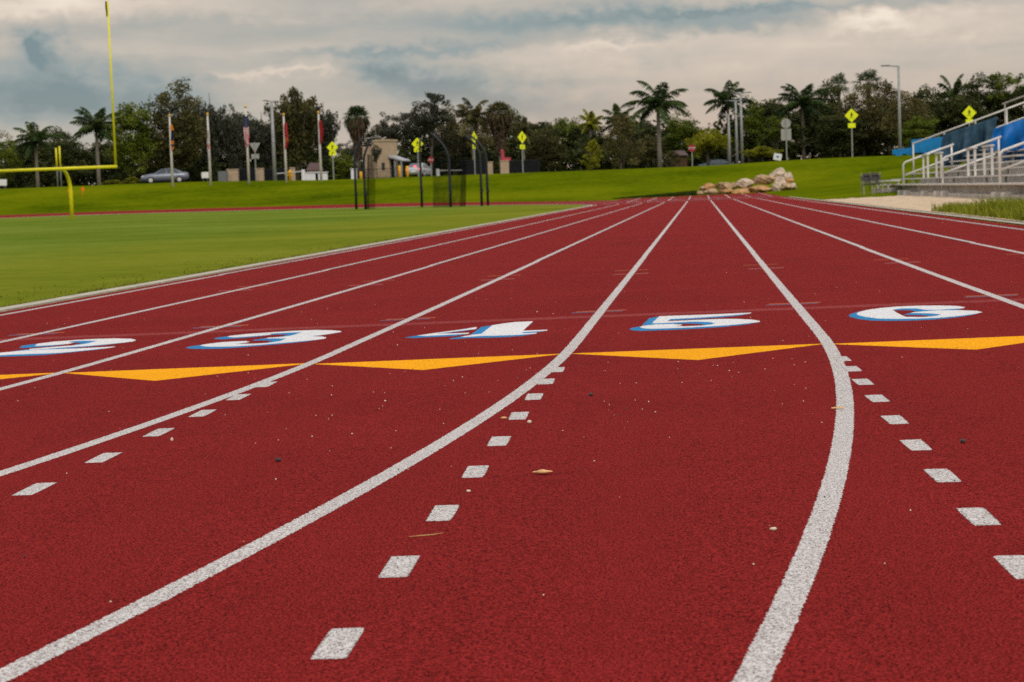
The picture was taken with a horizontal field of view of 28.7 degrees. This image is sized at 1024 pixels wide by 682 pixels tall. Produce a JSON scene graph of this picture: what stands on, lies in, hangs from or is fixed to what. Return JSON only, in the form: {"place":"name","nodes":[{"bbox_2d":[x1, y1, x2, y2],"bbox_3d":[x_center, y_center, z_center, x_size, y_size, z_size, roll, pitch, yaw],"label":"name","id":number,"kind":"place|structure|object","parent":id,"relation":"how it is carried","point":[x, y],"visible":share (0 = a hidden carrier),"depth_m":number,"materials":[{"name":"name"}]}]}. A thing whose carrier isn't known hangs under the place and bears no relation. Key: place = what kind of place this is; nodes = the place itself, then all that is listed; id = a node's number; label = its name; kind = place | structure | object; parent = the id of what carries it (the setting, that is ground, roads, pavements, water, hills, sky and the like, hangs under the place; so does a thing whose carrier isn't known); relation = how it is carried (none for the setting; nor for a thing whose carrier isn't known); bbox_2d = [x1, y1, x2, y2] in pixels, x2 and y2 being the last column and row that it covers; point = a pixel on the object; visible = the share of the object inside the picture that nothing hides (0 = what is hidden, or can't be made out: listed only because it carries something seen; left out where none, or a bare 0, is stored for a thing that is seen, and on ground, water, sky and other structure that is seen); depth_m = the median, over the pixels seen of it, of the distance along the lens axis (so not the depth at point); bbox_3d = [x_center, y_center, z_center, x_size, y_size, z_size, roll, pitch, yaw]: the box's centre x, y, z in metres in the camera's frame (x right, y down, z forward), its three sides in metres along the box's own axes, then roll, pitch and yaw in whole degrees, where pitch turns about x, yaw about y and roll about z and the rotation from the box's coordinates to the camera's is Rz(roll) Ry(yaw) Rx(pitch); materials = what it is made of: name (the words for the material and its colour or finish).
{"place":"outdoors","nodes":[
{"label":"outdoors","id":0,"kind":"place"},
{"bbox_2d":[0,197,1023,681],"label":"track","id":1,"kind":"structure","parent":0,"point":[644,545],"depth_m":4.89,"materials":[{"name":"red rubber"}]},
{"bbox_2d":[0,338,134,356],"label":"lane number","id":2,"kind":"object","parent":1,"relation":"on","point":[62,349],"visible":1,"depth_m":10.10,"materials":[{"name":"white paint"}]},
{"bbox_2d":[70,363,303,380],"bbox_3d":[-1.383,0.134,8.109,1.068,0.010,0.588,-2,4,5],"label":"painted triangle","id":3,"kind":"object","parent":1,"relation":"on","point":[158,374],"visible":1,"depth_m":8.21,"materials":[{"name":"orange paint"}]},
{"bbox_2d":[187,330,340,348],"bbox_3d":[-1.225,-0.011,10.024,0.646,0.007,1.130,-2,4,5],"label":"lane number","id":4,"kind":"object","parent":1,"relation":"on","point":[300,336],"visible":1,"depth_m":9.96,"materials":[{"name":"white paint"}]},
{"bbox_2d":[0,205,595,315],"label":"lane line","id":5,"kind":"object","parent":1,"relation":"on","point":[225,273],"visible":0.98,"depth_m":19.43,"materials":[{"name":"white paint"}]},
{"bbox_2d":[0,204,618,342],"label":"lane line","id":6,"kind":"object","parent":1,"relation":"on","point":[231,291],"visible":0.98,"depth_m":15.24,"materials":[{"name":"white paint"}]},
{"bbox_2d":[0,203,641,389],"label":"lane line","id":7,"kind":"object","parent":1,"relation":"on","point":[90,364],"visible":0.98,"depth_m":10.97,"materials":[{"name":"white paint"}]},
{"bbox_2d":[0,202,664,475],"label":"lane line","id":8,"kind":"object","parent":1,"relation":"on","point":[139,426],"visible":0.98,"depth_m":7.26,"materials":[{"name":"white paint"}]},
{"bbox_2d":[311,627,363,658],"bbox_3d":[-0.258,0.448,2.974,0.054,0.001,0.208,-2,4,4],"label":"painted dash","id":9,"kind":"object","parent":1,"relation":"on","point":[337,643],"visible":1,"depth_m":2.97,"materials":[{"name":"white paint"}]},
{"bbox_2d":[0,201,687,681],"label":"lane line","id":10,"kind":"object","parent":1,"relation":"on","point":[46,653],"visible":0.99,"depth_m":4.02,"materials":[{"name":"white paint"}]},
{"bbox_2d":[379,556,419,577],"bbox_3d":[-0.201,0.403,3.579,0.054,0.001,0.210,-2,4,3],"label":"painted dash","id":11,"kind":"object","parent":1,"relation":"on","point":[399,566],"visible":1,"depth_m":3.57,"materials":[{"name":"white paint"}]},
{"bbox_2d":[322,354,557,369],"bbox_3d":[-0.326,0.092,8.018,1.059,0.010,0.542,-2,4,5],"label":"painted triangle","id":12,"kind":"object","parent":1,"relation":"on","point":[422,364],"visible":1,"depth_m":8.11,"materials":[{"name":"orange paint"}]},
{"bbox_2d":[426,505,458,520],"bbox_3d":[-0.145,0.358,4.171,0.058,0.001,0.208,-2,4,5],"label":"painted dash","id":13,"kind":"object","parent":1,"relation":"on","point":[442,512],"visible":1,"depth_m":4.17,"materials":[{"name":"white paint"}]},
{"bbox_2d":[461,465,488,477],"bbox_3d":[-0.087,0.311,4.784,0.054,0.001,0.209,-2,4,3],"label":"painted dash","id":14,"kind":"object","parent":1,"relation":"on","point":[475,471],"visible":1,"depth_m":4.78,"materials":[{"name":"white paint"}]},
{"bbox_2d":[405,321,546,338],"bbox_3d":[-0.013,-0.055,9.887,0.630,0.007,1.112,1,5,32],"label":"lane number","id":15,"kind":"object","parent":1,"relation":"on","point":[511,329],"visible":1,"depth_m":9.76,"materials":[{"name":"white paint"}]},
{"bbox_2d":[0,298,1023,340],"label":"faded track line","id":16,"kind":"object","parent":1,"relation":"on","point":[566,317],"visible":1,"depth_m":10.69,"materials":[{"name":"paint"}]},
{"bbox_2d":[593,193,784,205],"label":"track chute","id":17,"kind":"object","parent":1,"relation":"on","point":[706,198],"visible":0.94,"depth_m":107.25,"materials":[{"name":"red rubber"}]},
{"bbox_2d":[571,344,818,359],"bbox_3d":[0.730,0.051,7.914,1.055,0.010,0.564,-2,4,5],"label":"painted triangle","id":18,"kind":"object","parent":1,"relation":"on","point":[698,354],"visible":1,"depth_m":8.02,"materials":[{"name":"orange paint"}]},
{"bbox_2d":[631,313,759,330],"bbox_3d":[0.903,-0.096,9.864,0.624,0.007,1.053,-2,4,5],"label":"lane number","id":19,"kind":"object","parent":1,"relation":"on","point":[658,323],"visible":1,"depth_m":9.78,"materials":[{"name":"white paint"}]},
{"bbox_2d":[710,200,854,681],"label":"lane line","id":20,"kind":"object","parent":1,"relation":"on","point":[763,656],"visible":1,"depth_m":3.69,"materials":[{"name":"white paint"}]},
{"bbox_2d":[734,199,1023,308],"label":"lane line","id":21,"kind":"object","parent":1,"relation":"on","point":[965,285],"visible":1,"depth_m":13.89,"materials":[{"name":"white paint"}]},
{"bbox_2d":[849,305,980,320],"bbox_3d":[1.957,-0.138,9.776,0.625,0.006,1.081,-2,4,5],"label":"lane number","id":22,"kind":"object","parent":1,"relation":"on","point":[890,314],"visible":1,"depth_m":9.71,"materials":[{"name":"white paint"}]},
{"bbox_2d":[837,336,1023,349],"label":"painted triangle","id":23,"kind":"object","parent":1,"relation":"on","point":[975,343],"visible":1,"depth_m":7.90,"materials":[{"name":"orange paint"}]},
{"bbox_2d":[924,469,960,481],"bbox_3d":[0.940,0.294,4.379,0.059,0.001,0.208,-2,4,5],"label":"painted dash","id":24,"kind":"object","parent":1,"relation":"on","point":[942,475],"visible":1,"depth_m":4.38,"materials":[{"name":"white paint"}]},
{"bbox_2d":[957,507,1000,525],"bbox_3d":[0.892,0.335,3.830,0.058,0.001,0.209,-2,4,5],"label":"painted dash","id":25,"kind":"object","parent":1,"relation":"on","point":[975,516],"visible":1,"depth_m":3.83,"materials":[{"name":"white paint"}]},
{"bbox_2d":[994,555,1023,578],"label":"painted dash","id":26,"kind":"object","parent":1,"relation":"on","point":[1013,565],"visible":1,"depth_m":3.34,"materials":[{"name":"white paint"}]},
{"bbox_2d":[0,154,1023,310],"bbox_3d":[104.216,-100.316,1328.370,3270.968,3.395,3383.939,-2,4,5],"label":"ground","id":27,"kind":"structure","parent":0,"point":[46,253],"depth_m":100.33,"materials":[{"name":"green plant"}]},
{"bbox_2d":[0,130,24,188],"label":"broadleaf tree","id":28,"kind":"object","parent":27,"relation":"on","point":[8,156],"visible":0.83,"depth_m":226.94,"materials":[{"name":"green plant"}]},
{"bbox_2d":[1,141,53,185],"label":"broadleaf tree","id":29,"kind":"object","parent":27,"relation":"on","point":[29,162],"visible":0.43,"depth_m":235.81,"materials":[{"name":"green plant"}]},
{"bbox_2d":[12,121,62,187],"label":"royal palm","id":30,"kind":"object","parent":27,"relation":"on","point":[33,136],"visible":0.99,"depth_m":221.32,"materials":[{"name":"green plant"}]},
{"bbox_2d":[0,1,116,218],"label":"goalpost","id":31,"kind":"object","parent":27,"relation":"on","point":[63,170],"visible":0.94,"depth_m":108.13,"materials":[{"name":"metal"}]},
{"bbox_2d":[48,137,100,185],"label":"broadleaf tree","id":32,"kind":"object","parent":27,"relation":"on","point":[82,153],"visible":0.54,"depth_m":236.00,"materials":[{"name":"green plant"}]},
{"bbox_2d":[69,107,123,184],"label":"royal palm","id":33,"kind":"object","parent":27,"relation":"on","point":[98,125],"visible":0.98,"depth_m":217.63,"materials":[{"name":"green plant"}]},
{"bbox_2d":[87,141,128,183],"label":"broadleaf tree","id":34,"kind":"object","parent":27,"relation":"on","point":[102,147],"visible":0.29,"depth_m":238.81,"materials":[{"name":"green plant"}]},
{"bbox_2d":[103,101,160,183],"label":"broadleaf tree","id":35,"kind":"object","parent":27,"relation":"on","point":[130,120],"visible":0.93,"depth_m":224.76,"materials":[{"name":"green plant"}]},
{"bbox_2d":[140,77,209,170],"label":"broadleaf tree","id":36,"kind":"object","parent":27,"relation":"on","point":[184,130],"visible":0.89,"depth_m":226.23,"materials":[{"name":"green plant"}]},
{"bbox_2d":[192,96,227,180],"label":"feathery tree","id":37,"kind":"object","parent":27,"relation":"on","point":[217,127],"visible":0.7,"depth_m":232.56,"materials":[{"name":"green plant"}]},
{"bbox_2d":[1,233,427,306],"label":"grass","id":38,"kind":"structure","parent":27,"relation":"on","point":[127,284],"depth_m":20.02,"materials":[{"name":"plant"}]},
{"bbox_2d":[218,104,252,168],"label":"feathery tree","id":39,"kind":"object","parent":27,"relation":"on","point":[232,139],"visible":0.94,"depth_m":234.14,"materials":[{"name":"green plant"}]},
{"bbox_2d":[249,114,279,168],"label":"feathery tree","id":40,"kind":"object","parent":27,"relation":"on","point":[261,135],"visible":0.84,"depth_m":236.09,"materials":[{"name":"green plant"}]},
{"bbox_2d":[263,100,278,180],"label":"street lamp","id":41,"kind":"object","parent":27,"relation":"on","point":[273,146],"visible":0.95,"depth_m":193.99,"materials":[{"name":"metal"}]},
{"bbox_2d":[263,86,321,179],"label":"feathery tree","id":42,"kind":"object","parent":27,"relation":"on","point":[301,121],"visible":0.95,"depth_m":225.23,"materials":[{"name":"green plant"}]},
{"bbox_2d":[0,204,592,311],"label":"kerb","id":43,"kind":"structure","parent":27,"relation":"on","point":[38,303],"depth_m":21.53,"materials":[{"name":"concrete"}]},
{"bbox_2d":[313,108,340,171],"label":"feathery tree","id":44,"kind":"object","parent":27,"relation":"on","point":[330,133],"visible":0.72,"depth_m":231.23,"materials":[{"name":"green plant"}]},
{"bbox_2d":[328,150,353,178],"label":"broadleaf tree","id":45,"kind":"object","parent":27,"relation":"on","point":[340,168],"visible":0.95,"depth_m":227.46,"materials":[{"name":"green plant"}]},
{"bbox_2d":[341,105,370,178],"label":"fan palm","id":46,"kind":"object","parent":27,"relation":"on","point":[357,124],"visible":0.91,"depth_m":209.78,"materials":[{"name":"green plant"}]},
{"bbox_2d":[363,139,409,178],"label":"gatehouse","id":47,"kind":"object","parent":27,"relation":"on","point":[389,158],"visible":0.76,"depth_m":206.41,"materials":[{"name":"beige paint"}]},
{"bbox_2d":[373,112,411,143],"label":"open crowned tree","id":48,"kind":"object","parent":27,"relation":"on","point":[394,130],"visible":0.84,"depth_m":232.54,"materials":[{"name":"green plant"}]},
{"bbox_2d":[397,112,424,156],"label":"open crowned tree","id":49,"kind":"object","parent":27,"relation":"on","point":[415,131],"visible":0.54,"depth_m":236.47,"materials":[{"name":"green plant"}]},
{"bbox_2d":[353,132,488,209],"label":"throwing cage","id":50,"kind":"object","parent":27,"relation":"on","point":[451,167],"visible":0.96,"depth_m":112.00,"materials":[{"name":"paint"}]},
{"bbox_2d":[402,92,460,175],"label":"open crowned tree","id":51,"kind":"object","parent":27,"relation":"on","point":[427,123],"visible":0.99,"depth_m":229.65,"materials":[{"name":"green plant"}]},
{"bbox_2d":[434,105,469,156],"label":"broadleaf tree","id":52,"kind":"object","parent":27,"relation":"on","point":[450,125],"visible":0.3,"depth_m":237.57,"materials":[{"name":"green plant"}]},
{"bbox_2d":[439,123,492,168],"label":"broadleaf tree","id":53,"kind":"object","parent":27,"relation":"on","point":[469,144],"visible":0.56,"depth_m":229.87,"materials":[{"name":"green plant"}]},
{"bbox_2d":[452,97,491,159],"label":"royal palm","id":54,"kind":"object","parent":27,"relation":"on","point":[473,117],"visible":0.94,"depth_m":211.74,"materials":[{"name":"green plant"}]},
{"bbox_2d":[461,159,485,174],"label":"iron fence","id":55,"kind":"object","parent":27,"relation":"on","point":[469,168],"visible":0.5,"depth_m":203.56,"materials":[{"name":"metal"}]},
{"bbox_2d":[480,101,515,173],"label":"fan palm","id":56,"kind":"object","parent":27,"relation":"on","point":[499,124],"visible":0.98,"depth_m":209.28,"materials":[{"name":"green plant"}]},
{"bbox_2d":[0,102,1012,188],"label":"undergrowth","id":57,"kind":"object","parent":27,"relation":"on","point":[794,150],"visible":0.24,"depth_m":230.19,"materials":[{"name":"green plant"}]},
{"bbox_2d":[504,107,528,159],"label":"broadleaf tree","id":58,"kind":"object","parent":27,"relation":"on","point":[517,118],"visible":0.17,"depth_m":238.98,"materials":[{"name":"green plant"}]},
{"bbox_2d":[509,117,536,159],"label":"royal palm","id":59,"kind":"object","parent":27,"relation":"on","point":[528,132],"visible":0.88,"depth_m":221.50,"materials":[{"name":"green plant"}]},
{"bbox_2d":[510,158,539,172],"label":"iron fence","id":60,"kind":"object","parent":27,"relation":"on","point":[530,165],"visible":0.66,"depth_m":203.05,"materials":[{"name":"metal"}]},
{"bbox_2d":[525,128,569,171],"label":"broadleaf tree","id":61,"kind":"object","parent":27,"relation":"on","point":[552,154],"visible":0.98,"depth_m":224.94,"materials":[{"name":"green plant"}]},
{"bbox_2d":[552,117,582,167],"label":"broadleaf tree","id":62,"kind":"object","parent":27,"relation":"on","point":[564,125],"visible":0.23,"depth_m":240.25,"materials":[{"name":"green plant"}]},
{"bbox_2d":[562,125,605,166],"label":"broadleaf tree","id":63,"kind":"object","parent":27,"relation":"on","point":[576,135],"visible":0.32,"depth_m":238.32,"materials":[{"name":"green plant"}]},
{"bbox_2d":[577,109,603,136],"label":"royal palm","id":64,"kind":"object","parent":27,"relation":"on","point":[592,123],"visible":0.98,"depth_m":230.67,"materials":[{"name":"green plant"}]},
{"bbox_2d":[580,139,603,169],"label":"leafy shrub","id":65,"kind":"object","parent":27,"relation":"on","point":[592,149],"visible":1,"depth_m":193.07,"materials":[{"name":"green plant"}]},
{"bbox_2d":[601,103,640,168],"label":"royal palm","id":66,"kind":"object","parent":27,"relation":"on","point":[616,108],"visible":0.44,"depth_m":226.38,"materials":[{"name":"green plant"}]},
{"bbox_2d":[598,113,647,168],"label":"broadleaf tree","id":67,"kind":"object","parent":27,"relation":"on","point":[627,130],"visible":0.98,"depth_m":214.46,"materials":[{"name":"green plant"}]},
{"bbox_2d":[620,134,669,167],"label":"broadleaf tree","id":68,"kind":"object","parent":27,"relation":"on","point":[645,158],"visible":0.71,"depth_m":222.06,"materials":[{"name":"green plant"}]},
{"bbox_2d":[612,190,696,198],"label":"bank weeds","id":69,"kind":"object","parent":27,"relation":"on","point":[688,193],"visible":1,"depth_m":128.49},
{"bbox_2d":[620,80,689,167],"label":"royal palm","id":70,"kind":"object","parent":27,"relation":"on","point":[658,103],"visible":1,"depth_m":200.77,"materials":[{"name":"green plant"}]},
{"bbox_2d":[661,109,705,163],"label":"broadleaf tree","id":71,"kind":"object","parent":27,"relation":"on","point":[673,141],"visible":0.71,"depth_m":223.32,"materials":[{"name":"green plant"}]},
{"bbox_2d":[684,128,732,165],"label":"young tree","id":72,"kind":"object","parent":27,"relation":"on","point":[706,142],"visible":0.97,"depth_m":199.29,"materials":[{"name":"green plant"}]},
{"bbox_2d":[704,80,752,161],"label":"royal palm","id":73,"kind":"object","parent":27,"relation":"on","point":[722,96],"visible":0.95,"depth_m":220.96,"materials":[{"name":"green plant"}]},
{"bbox_2d":[721,95,767,162],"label":"broadleaf tree","id":74,"kind":"object","parent":27,"relation":"on","point":[748,121],"visible":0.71,"depth_m":226.25,"materials":[{"name":"green plant"}]},
{"bbox_2d":[740,145,783,161],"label":"young tree","id":75,"kind":"object","parent":27,"relation":"on","point":[762,152],"visible":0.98,"depth_m":199.17,"materials":[{"name":"green plant"}]},
{"bbox_2d":[742,98,793,136],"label":"broadleaf tree","id":76,"kind":"object","parent":27,"relation":"on","point":[771,104],"visible":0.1,"depth_m":236.00,"materials":[{"name":"green plant"}]},
{"bbox_2d":[752,116,798,160],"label":"open crowned tree","id":77,"kind":"object","parent":27,"relation":"on","point":[774,131],"visible":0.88,"depth_m":218.81,"materials":[{"name":"green plant"}]},
{"bbox_2d":[774,83,831,159],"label":"royal palm","id":78,"kind":"object","parent":27,"relation":"on","point":[805,101],"visible":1,"depth_m":224.13,"materials":[{"name":"green plant"}]},
{"bbox_2d":[787,102,841,158],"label":"broadleaf tree","id":79,"kind":"object","parent":27,"relation":"on","point":[822,111],"visible":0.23,"depth_m":229.65,"materials":[{"name":"green plant"}]},
{"bbox_2d":[806,78,845,153],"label":"broadleaf tree","id":80,"kind":"object","parent":27,"relation":"on","point":[834,91],"visible":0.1,"depth_m":235.24,"materials":[{"name":"green plant"}]},
{"bbox_2d":[814,115,868,157],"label":"broadleaf tree","id":81,"kind":"object","parent":27,"relation":"on","point":[828,131],"visible":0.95,"depth_m":217.62,"materials":[{"name":"green plant"}]},
{"bbox_2d":[832,82,891,156],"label":"broadleaf tree","id":82,"kind":"object","parent":27,"relation":"on","point":[872,114],"visible":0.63,"depth_m":221.24,"materials":[{"name":"green plant"}]},
{"bbox_2d":[850,68,883,146],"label":"fan palm","id":83,"kind":"object","parent":27,"relation":"on","point":[869,76],"visible":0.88,"depth_m":233.18,"materials":[{"name":"green plant"}]},
{"bbox_2d":[871,79,904,149],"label":"broadleaf tree","id":84,"kind":"object","parent":27,"relation":"on","point":[888,89],"visible":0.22,"depth_m":228.78,"materials":[{"name":"green plant"}]},
{"bbox_2d":[881,65,901,148],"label":"street lamp","id":85,"kind":"object","parent":27,"relation":"on","point":[899,114],"visible":0.91,"depth_m":156.85,"materials":[{"name":"metal"}]},
{"bbox_2d":[877,90,935,154],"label":"broadleaf tree","id":86,"kind":"object","parent":27,"relation":"on","point":[891,129],"visible":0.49,"depth_m":217.27,"materials":[{"name":"green plant"}]},
{"bbox_2d":[896,115,940,154],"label":"broadleaf tree","id":87,"kind":"object","parent":27,"relation":"on","point":[907,129],"visible":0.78,"depth_m":213.00,"materials":[{"name":"green plant"}]},
{"bbox_2d":[905,84,944,135],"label":"broadleaf tree","id":88,"kind":"object","parent":27,"relation":"on","point":[926,92],"visible":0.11,"depth_m":230.12,"materials":[{"name":"green plant"}]},
{"bbox_2d":[911,137,941,153],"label":"windscreen","id":89,"kind":"object","parent":27,"relation":"on","point":[928,145],"visible":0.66,"depth_m":108.88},
{"bbox_2d":[937,74,968,99],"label":"royal palm","id":90,"kind":"object","parent":27,"relation":"on","point":[955,90],"visible":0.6,"depth_m":232.44,"materials":[{"name":"green plant"}]},
{"bbox_2d":[925,95,990,136],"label":"broadleaf tree","id":91,"kind":"object","parent":27,"relation":"on","point":[959,106],"visible":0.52,"depth_m":221.94,"materials":[{"name":"green plant"}]},
{"bbox_2d":[959,71,1004,126],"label":"broadleaf tree","id":92,"kind":"object","parent":27,"relation":"on","point":[977,95],"visible":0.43,"depth_m":225.37,"materials":[{"name":"green plant"}]},
{"bbox_2d":[986,71,1023,118],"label":"open crowned tree","id":93,"kind":"object","parent":27,"relation":"on","point":[1002,97],"visible":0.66,"depth_m":223.70,"materials":[{"name":"green plant"}]},
{"bbox_2d":[1002,87,1023,122],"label":"broadleaf tree","id":94,"kind":"object","parent":27,"relation":"on","point":[1016,112],"visible":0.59,"depth_m":219.86,"materials":[{"name":"green plant"}]},
{"bbox_2d":[0,0,1023,183],"label":"sky","id":95,"kind":"structure","parent":0,"point":[548,60],"materials":[{"name":"grey"}]},
{"bbox_2d":[826,195,1023,221],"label":"gravel path","id":96,"kind":"structure","parent":0,"point":[922,203],"depth_m":51.77,"materials":[{"name":"stone"}]},
{"bbox_2d":[876,95,1023,199],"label":"bleachers","id":97,"kind":"object","parent":96,"relation":"on","point":[993,174],"visible":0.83,"depth_m":62.05,"materials":[{"name":"metal"}]},
{"bbox_2d":[938,117,996,165],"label":"tarpaulin","id":98,"kind":"object","parent":97,"relation":"hanging from","point":[971,135],"visible":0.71,"depth_m":78.79,"materials":[{"name":"fabric"}]},
{"bbox_2d":[989,119,1023,151],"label":"tarpaulin","id":99,"kind":"object","parent":97,"relation":"on","point":[1011,134],"visible":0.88,"depth_m":65.43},
{"bbox_2d":[931,194,1023,221],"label":"weeds","id":100,"kind":"object","parent":96,"relation":"on","point":[1012,209],"visible":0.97,"depth_m":30.54,"materials":[{"name":"green plant"}]},
{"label":"road","id":101,"kind":"structure","parent":0,"visible":0},
{"bbox_2d":[141,168,188,182],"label":"sedan car","id":102,"kind":"object","parent":101,"relation":"on","point":[165,175],"visible":0.94,"depth_m":198.62,"materials":[{"name":"silver metal"}]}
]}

